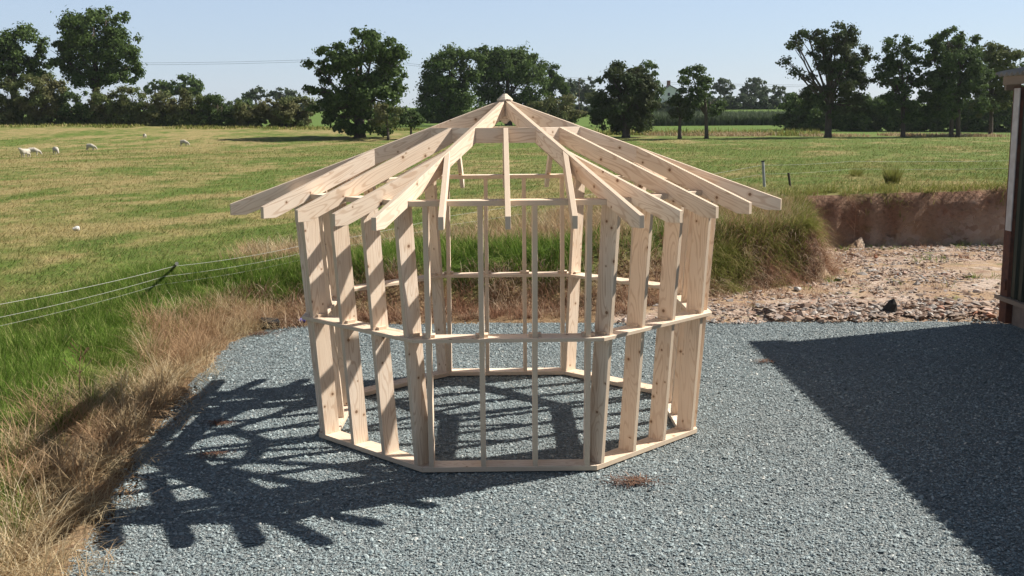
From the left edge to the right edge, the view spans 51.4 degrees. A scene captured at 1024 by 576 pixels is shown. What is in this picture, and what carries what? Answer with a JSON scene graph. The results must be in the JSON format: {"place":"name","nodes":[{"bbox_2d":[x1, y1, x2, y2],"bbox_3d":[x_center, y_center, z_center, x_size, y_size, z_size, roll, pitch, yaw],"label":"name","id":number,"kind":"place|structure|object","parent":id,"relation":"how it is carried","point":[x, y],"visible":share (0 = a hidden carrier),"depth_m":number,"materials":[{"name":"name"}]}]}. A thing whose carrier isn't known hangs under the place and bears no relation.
{"place":"outdoors","nodes":[
{"label":"outdoors","id":0,"kind":"place"},
{"bbox_2d":[0,242,382,570],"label":"green verge grass","id":1,"kind":"structure","parent":0,"point":[105,307],"depth_m":12.33,"materials":[{"name":"green plant"}]},
{"bbox_2d":[205,182,797,291],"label":"tall grass","id":2,"kind":"structure","parent":0,"point":[553,217],"depth_m":18.44,"materials":[{"name":"green plant"}]},
{"bbox_2d":[0,104,1010,575],"bbox_3d":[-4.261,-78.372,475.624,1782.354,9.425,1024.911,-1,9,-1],"label":"pasture ground","id":3,"kind":"structure","parent":0,"point":[946,218],"depth_m":22.95,"materials":[{"name":"green plant"}]},
{"bbox_2d":[0,76,35,124],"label":"hawthorn bush","id":4,"kind":"object","parent":3,"relation":"on","point":[9,108],"visible":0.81,"depth_m":139.06,"materials":[{"name":"green plant"}]},
{"bbox_2d":[18,148,30,156],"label":"sheep","id":5,"kind":"object","parent":3,"relation":"on","point":[25,151],"visible":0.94,"depth_m":70.87},
{"bbox_2d":[0,20,57,97],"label":"oak tree","id":6,"kind":"object","parent":3,"relation":"on","point":[11,51],"visible":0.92,"depth_m":145.30,"materials":[{"name":"green plant"}]},
{"bbox_2d":[28,147,41,154],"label":"sheep","id":7,"kind":"object","parent":3,"relation":"on","point":[33,149],"visible":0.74,"depth_m":78.42},
{"bbox_2d":[13,72,72,124],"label":"hawthorn bush","id":8,"kind":"object","parent":3,"relation":"on","point":[43,100],"visible":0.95,"depth_m":138.56,"materials":[{"name":"green plant"}]},
{"bbox_2d":[52,147,58,153],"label":"sheep","id":9,"kind":"object","parent":3,"relation":"on","point":[55,149],"visible":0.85,"depth_m":82.12},
{"bbox_2d":[62,339,92,397],"bbox_3d":[-4.003,0.822,9.866,0.227,0.709,0.234,7,12,39],"label":"dock stalk","id":10,"kind":"object","parent":3,"relation":"on","point":[80,371],"visible":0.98,"depth_m":9.87,"materials":[{"name":"brown plant"}]},
{"bbox_2d":[52,86,114,124],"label":"hawthorn bush","id":11,"kind":"object","parent":3,"relation":"on","point":[66,111],"visible":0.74,"depth_m":138.52,"materials":[{"name":"green plant"}]},
{"bbox_2d":[86,144,96,149],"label":"sheep","id":12,"kind":"object","parent":3,"relation":"on","point":[92,146],"visible":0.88,"depth_m":97.05},
{"bbox_2d":[48,4,146,92],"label":"oak tree","id":13,"kind":"object","parent":3,"relation":"on","point":[81,40],"visible":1,"depth_m":144.18,"materials":[{"name":"green plant"}]},
{"bbox_2d":[76,87,130,125],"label":"hawthorn bush","id":14,"kind":"object","parent":3,"relation":"on","point":[110,107],"visible":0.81,"depth_m":138.35,"materials":[{"name":"green plant"}]},
{"bbox_2d":[108,83,165,125],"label":"hawthorn bush","id":15,"kind":"object","parent":3,"relation":"on","point":[132,111],"visible":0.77,"depth_m":137.88,"materials":[{"name":"green plant"}]},
{"bbox_2d":[141,79,171,101],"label":"oak tree","id":16,"kind":"object","parent":3,"relation":"on","point":[163,84],"visible":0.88,"depth_m":229.91,"materials":[{"name":"green plant"}]},
{"bbox_2d":[133,90,189,125],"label":"hawthorn bush","id":17,"kind":"object","parent":3,"relation":"on","point":[168,119],"visible":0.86,"depth_m":137.78,"materials":[{"name":"green plant"}]},
{"bbox_2d":[180,140,189,145],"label":"sheep","id":18,"kind":"object","parent":3,"relation":"on","point":[184,141],"visible":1,"depth_m":103.80},
{"bbox_2d":[165,72,204,96],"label":"oak tree","id":19,"kind":"object","parent":3,"relation":"on","point":[196,85],"visible":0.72,"depth_m":229.62,"materials":[{"name":"green plant"}]},
{"bbox_2d":[163,88,222,125],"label":"hawthorn bush","id":20,"kind":"object","parent":3,"relation":"on","point":[188,100],"visible":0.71,"depth_m":137.52,"materials":[{"name":"green plant"}]},
{"bbox_2d":[0,283,399,575],"bbox_3d":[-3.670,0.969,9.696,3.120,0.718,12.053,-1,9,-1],"label":"dry verge grass","id":21,"kind":"structure","parent":3,"relation":"on","point":[72,459],"depth_m":9.15,"materials":[{"name":"beige plant"}]},
{"bbox_2d":[0,123,425,130],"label":"hedge bottom growth","id":22,"kind":"object","parent":3,"relation":"on","point":[100,125],"visible":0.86,"depth_m":131.79,"materials":[{"name":"green plant"}]},
{"bbox_2d":[192,92,253,126],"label":"hawthorn bush","id":23,"kind":"object","parent":3,"relation":"on","point":[220,117],"visible":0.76,"depth_m":137.07,"materials":[{"name":"green plant"}]},
{"bbox_2d":[241,85,266,103],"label":"distant tree","id":24,"kind":"object","parent":3,"relation":"on","point":[252,94],"visible":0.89,"depth_m":284.04,"materials":[{"name":"green plant"}]},
{"bbox_2d":[230,97,283,126],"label":"hawthorn bush","id":25,"kind":"object","parent":3,"relation":"on","point":[255,115],"visible":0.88,"depth_m":136.97,"materials":[{"name":"green plant"}]},
{"bbox_2d":[193,101,325,111],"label":"hedge","id":26,"kind":"object","parent":3,"relation":"on","point":[229,103],"visible":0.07,"depth_m":293.44,"materials":[{"name":"green plant"}]},
{"bbox_2d":[259,317,279,328],"bbox_3d":[-3.299,0.483,14.466,0.260,0.130,0.160,2,16,-24],"label":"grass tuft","id":27,"kind":"object","parent":3,"relation":"on","point":[270,322],"visible":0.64,"depth_m":14.40,"materials":[{"name":"beige plant"}]},
{"bbox_2d":[266,87,300,101],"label":"distant tree","id":28,"kind":"object","parent":3,"relation":"on","point":[276,95],"visible":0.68,"depth_m":283.87,"materials":[{"name":"green plant"}]},
{"bbox_2d":[263,93,320,126],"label":"hawthorn bush","id":29,"kind":"object","parent":3,"relation":"on","point":[290,114],"visible":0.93,"depth_m":137.23,"materials":[{"name":"green plant"}]},
{"bbox_2d":[300,25,411,137],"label":"oak tree","id":30,"kind":"object","parent":3,"relation":"on","point":[354,100],"visible":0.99,"depth_m":113.39,"materials":[{"name":"green plant"}]},
{"bbox_2d":[367,102,404,139],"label":"tree","id":31,"kind":"object","parent":3,"relation":"on","point":[380,117],"visible":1,"depth_m":110.16,"materials":[{"name":"green plant"}]},
{"bbox_2d":[20,59,784,110],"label":"power line","id":32,"kind":"object","parent":3,"relation":"on","point":[458,68],"visible":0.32,"depth_m":211.48,"materials":[{"name":"black metal"}]},
{"bbox_2d":[398,109,425,134],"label":"shrub","id":33,"kind":"object","parent":3,"relation":"on","point":[411,119],"visible":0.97,"depth_m":112.30,"materials":[{"name":"green plant"}]},
{"bbox_2d":[388,105,445,122],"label":"hedge","id":34,"kind":"object","parent":3,"relation":"on","point":[428,119],"visible":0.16,"depth_m":186.70,"materials":[{"name":"green plant"}]},
{"bbox_2d":[409,42,487,122],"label":"oak tree","id":35,"kind":"object","parent":3,"relation":"on","point":[452,97],"visible":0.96,"depth_m":155.29,"materials":[{"name":"green plant"}]},
{"bbox_2d":[211,233,727,329],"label":"dead weeds","id":36,"kind":"object","parent":3,"relation":"on","point":[462,311],"visible":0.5,"depth_m":15.47,"materials":[{"name":"plant"}]},
{"bbox_2d":[158,203,801,299],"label":"green bank grass","id":37,"kind":"structure","parent":3,"relation":"on","point":[389,248],"depth_m":16.22,"materials":[{"name":"green plant"}]},
{"bbox_2d":[1,161,1005,325],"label":"electric fence","id":38,"kind":"object","parent":3,"relation":"on","point":[763,178],"visible":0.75,"depth_m":15.60,"materials":[{"name":"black plastic"}]},
{"bbox_2d":[0,136,1009,335],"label":"pasture sward","id":39,"kind":"structure","parent":3,"relation":"on","point":[822,175],"depth_m":35.02,"materials":[{"name":"green plant"}]},
{"bbox_2d":[470,40,553,125],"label":"oak tree","id":40,"kind":"object","parent":3,"relation":"on","point":[519,66],"visible":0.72,"depth_m":171.06,"materials":[{"name":"green plant"}]},
{"bbox_2d":[61,317,1023,575],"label":"gravel yard","id":41,"kind":"structure","parent":3,"relation":"on","point":[562,540],"depth_m":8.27,"materials":[{"name":"grey gravel"}]},
{"bbox_2d":[185,449,234,457],"bbox_3d":[-2.520,1.404,9.015,0.579,0.026,0.371,3,10,19],"label":"dead weed clump","id":42,"kind":"object","parent":41,"relation":"on","point":[206,453],"visible":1,"depth_m":9.03,"materials":[{"name":"brown plant"}]},
{"bbox_2d":[201,418,234,427],"bbox_3d":[-2.777,1.261,9.919,0.496,0.024,0.356,-1,9,-1],"label":"dead weed clump","id":43,"kind":"object","parent":41,"relation":"on","point":[216,422],"visible":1,"depth_m":9.94,"materials":[{"name":"brown plant"}]},
{"bbox_2d":[238,330,284,336],"bbox_3d":[-3.375,0.597,14.054,0.861,0.024,0.538,-1,9,-1],"label":"dead weed clump","id":44,"kind":"object","parent":41,"relation":"on","point":[260,332],"visible":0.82,"depth_m":14.06,"materials":[{"name":"brown plant"}]},
{"bbox_2d":[230,94,781,471],"bbox_3d":[-0.053,-0.286,9.955,4.635,3.015,4.635,-1,9,-1],"label":"gazebo frame","id":45,"kind":"object","parent":41,"relation":"on","point":[687,211],"visible":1,"depth_m":8.87,"materials":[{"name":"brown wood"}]},
{"bbox_2d":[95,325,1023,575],"bbox_3d":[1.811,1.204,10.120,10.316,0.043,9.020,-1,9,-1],"label":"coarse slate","id":46,"kind":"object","parent":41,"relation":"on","point":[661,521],"visible":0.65,"depth_m":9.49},
{"bbox_2d":[592,471,676,490],"bbox_3d":[0.979,1.492,8.243,0.714,0.028,0.516,2,10,15],"label":"dead weed clump","id":47,"kind":"object","parent":41,"relation":"on","point":[635,480],"visible":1,"depth_m":8.25,"materials":[{"name":"brown plant"}]},
{"bbox_2d":[757,358,777,363],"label":"dead weed clump","id":48,"kind":"object","parent":41,"relation":"on","point":[766,360],"visible":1,"depth_m":12.25,"materials":[{"name":"brown plant"}]},
{"bbox_2d":[994,67,1023,328],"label":"shed","id":49,"kind":"structure","parent":41,"relation":"on","point":[1010,296],"depth_m":14.04,"materials":[{"name":"wood"}]},
{"bbox_2d":[537,62,569,106],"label":"oak tree","id":50,"kind":"object","parent":3,"relation":"on","point":[560,85],"visible":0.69,"depth_m":178.08,"materials":[{"name":"green plant"}]},
{"bbox_2d":[526,93,587,123],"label":"shrub","id":51,"kind":"object","parent":3,"relation":"on","point":[566,113],"visible":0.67,"depth_m":146.82,"materials":[{"name":"green plant"}]},
{"bbox_2d":[557,78,575,105],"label":"distant tree","id":52,"kind":"object","parent":3,"relation":"on","point":[570,84],"visible":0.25,"depth_m":255.50,"materials":[{"name":"green plant"}]},
{"bbox_2d":[571,77,593,104],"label":"distant tree","id":53,"kind":"object","parent":3,"relation":"on","point":[582,90],"visible":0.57,"depth_m":323.59,"materials":[{"name":"green plant"}]},
{"bbox_2d":[583,91,595,107],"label":"shrub","id":54,"kind":"object","parent":3,"relation":"on","point":[587,96],"visible":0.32,"depth_m":245.41,"materials":[{"name":"green plant"}]},
{"bbox_2d":[582,76,596,91],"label":"distant tree","id":55,"kind":"object","parent":3,"relation":"on","point":[592,83],"visible":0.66,"depth_m":324.37,"materials":[{"name":"green plant"}]},
{"bbox_2d":[586,59,665,137],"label":"sycamore tree","id":56,"kind":"object","parent":3,"relation":"on","point":[617,111],"visible":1,"depth_m":115.41,"materials":[{"name":"green plant"}]},
{"bbox_2d":[556,101,701,112],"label":"hedge","id":57,"kind":"object","parent":3,"relation":"on","point":[665,108],"visible":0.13,"depth_m":235.74,"materials":[{"name":"green plant"}]},
{"bbox_2d":[635,59,665,114],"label":"oak tree","id":58,"kind":"object","parent":3,"relation":"on","point":[648,63],"visible":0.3,"depth_m":164.90,"materials":[{"name":"green plant"}]},
{"bbox_2d":[500,125,822,135],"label":"boundary nettles","id":59,"kind":"object","parent":3,"relation":"on","point":[791,132],"visible":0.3,"depth_m":124.94,"materials":[{"name":"green plant"}]},
{"bbox_2d":[661,80,680,102],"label":"farmhouse","id":60,"kind":"object","parent":3,"relation":"on","point":[670,90],"visible":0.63,"depth_m":371.65,"materials":[{"name":"stone"}]},
{"bbox_2d":[666,86,695,138],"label":"sycamore tree","id":61,"kind":"object","parent":3,"relation":"on","point":[682,110],"visible":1,"depth_m":112.28,"materials":[{"name":"green plant"}]},
{"bbox_2d":[676,63,732,138],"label":"sycamore tree","id":62,"kind":"object","parent":3,"relation":"on","point":[699,99],"visible":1,"depth_m":112.01,"materials":[{"name":"green plant"}]},
{"bbox_2d":[709,77,735,95],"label":"distant tree","id":63,"kind":"object","parent":3,"relation":"on","point":[722,90],"visible":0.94,"depth_m":334.08,"materials":[{"name":"green plant"}]},
{"bbox_2d":[651,109,798,125],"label":"maize crop","id":64,"kind":"object","parent":3,"relation":"on","point":[742,117],"visible":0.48,"depth_m":174.63,"materials":[{"name":"green plant"}]},
{"bbox_2d":[706,93,800,109],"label":"hedge","id":65,"kind":"object","parent":3,"relation":"on","point":[764,102],"visible":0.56,"depth_m":263.68,"materials":[{"name":"green plant"}]},
{"bbox_2d":[737,77,771,99],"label":"distant tree","id":66,"kind":"object","parent":3,"relation":"on","point":[759,91],"visible":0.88,"depth_m":333.13,"materials":[{"name":"green plant"}]},
{"bbox_2d":[709,211,840,296],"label":"hanging dark grass","id":67,"kind":"structure","parent":3,"relation":"on","point":[737,265],"depth_m":17.45,"materials":[{"name":"green plant"}]},
{"bbox_2d":[770,85,787,101],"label":"distant tree","id":68,"kind":"object","parent":3,"relation":"on","point":[779,93],"visible":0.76,"depth_m":335.10,"materials":[{"name":"green plant"}]},
{"bbox_2d":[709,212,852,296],"bbox_3d":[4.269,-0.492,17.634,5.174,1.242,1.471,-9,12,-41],"label":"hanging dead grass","id":69,"kind":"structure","parent":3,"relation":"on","point":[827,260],"depth_m":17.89,"materials":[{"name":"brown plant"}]},
{"bbox_2d":[614,243,1002,323],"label":"rubble stones","id":70,"kind":"object","parent":3,"relation":"on","point":[994,305],"visible":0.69,"depth_m":17.64,"materials":[{"name":"beige stone"}]},
{"bbox_2d":[775,20,875,137],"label":"sycamore tree","id":71,"kind":"object","parent":3,"relation":"on","point":[844,78],"visible":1,"depth_m":115.67,"materials":[{"name":"green plant"}]},
{"bbox_2d":[709,242,998,309],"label":"dead weeds","id":72,"kind":"object","parent":3,"relation":"on","point":[878,284],"visible":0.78,"depth_m":17.25,"materials":[{"name":"brown plant"}]},
{"bbox_2d":[846,199,863,241],"bbox_3d":[7.295,-1.361,22.631,0.380,1.076,0.359,4,10,25],"label":"dock stalk","id":73,"kind":"object","parent":3,"relation":"on","point":[862,217],"visible":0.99,"depth_m":22.57,"materials":[{"name":"brown plant"}]},
{"bbox_2d":[849,166,868,176],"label":"rush tussock","id":74,"kind":"object","parent":3,"relation":"on","point":[856,173],"visible":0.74,"depth_m":31.65,"materials":[{"name":"green plant"}]},
{"bbox_2d":[753,298,998,320],"bbox_3d":[5.198,0.258,15.422,3.346,0.205,1.614,-1,9,-1],"label":"rubble heap","id":75,"kind":"object","parent":3,"relation":"on","point":[919,309],"visible":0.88,"depth_m":15.03,"materials":[{"name":"stone"}]},
{"bbox_2d":[883,299,896,311],"bbox_3d":[5.351,0.287,15.025,0.178,0.308,0.176,5,11,33],"label":"dark rock","id":76,"kind":"object","parent":75,"relation":"on","point":[890,305],"visible":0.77,"depth_m":14.95,"materials":[{"name":"stone"}]},
{"bbox_2d":[770,176,1007,220],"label":"overhanging bank grass","id":77,"kind":"structure","parent":3,"relation":"on","point":[893,188],"depth_m":23.18,"materials":[{"name":"green plant"}]},
{"bbox_2d":[770,92,1012,131],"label":"hedge","id":78,"kind":"object","parent":3,"relation":"on","point":[811,116],"visible":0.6,"depth_m":149.37,"materials":[{"name":"green plant"}]},
{"bbox_2d":[880,165,906,184],"bbox_3d":[9.452,-2.830,26.434,0.801,0.562,0.828,-1,9,-1],"label":"rush tussock","id":79,"kind":"object","parent":3,"relation":"on","point":[894,176],"visible":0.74,"depth_m":26.37,"materials":[{"name":"green plant"}]},
{"bbox_2d":[870,34,928,136],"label":"ash tree","id":80,"kind":"object","parent":3,"relation":"on","point":[889,67],"visible":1,"depth_m":117.73,"materials":[{"name":"green plant"}]},
{"bbox_2d":[796,182,1006,263],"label":"bank face roots","id":81,"kind":"object","parent":3,"relation":"on","point":[912,204],"visible":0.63,"depth_m":22.75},
{"bbox_2d":[802,242,1002,289],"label":"green weeds","id":82,"kind":"object","parent":3,"relation":"on","point":[828,279],"visible":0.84,"depth_m":20.31,"materials":[{"name":"green plant"}]},
{"bbox_2d":[909,25,996,136],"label":"ash tree","id":83,"kind":"object","parent":3,"relation":"on","point":[943,86],"visible":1,"depth_m":117.35,"materials":[{"name":"green plant"}]},
{"bbox_2d":[968,40,1023,134],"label":"ash tree","id":84,"kind":"object","parent":3,"relation":"on","point":[995,55],"visible":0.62,"depth_m":123.41,"materials":[{"name":"dark green foliage"},{"name":"bark"}]},
{"bbox_2d":[1011,49,1023,86],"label":"oak tree","id":85,"kind":"object","parent":3,"relation":"on","point":[1021,64],"visible":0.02,"depth_m":155.28,"materials":[{"name":"green plant"}]},
{"bbox_2d":[0,0,1023,107],"label":"sky","id":86,"kind":"structure","parent":0,"point":[737,41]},
{"bbox_2d":[662,192,817,256],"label":"dry mound grass","id":87,"kind":"structure","parent":0,"point":[764,214],"depth_m":18.35,"materials":[{"name":"beige plant"}]},
{"bbox_2d":[712,187,833,280],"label":"rank mound grass","id":88,"kind":"structure","parent":0,"point":[783,223],"depth_m":18.06,"materials":[{"name":"green plant"}]},
{"bbox_2d":[630,130,1010,136],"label":"boundary rough grass","id":89,"kind":"structure","parent":0,"point":[767,133],"depth_m":122.68,"materials":[{"name":"green plant"}]}
]}

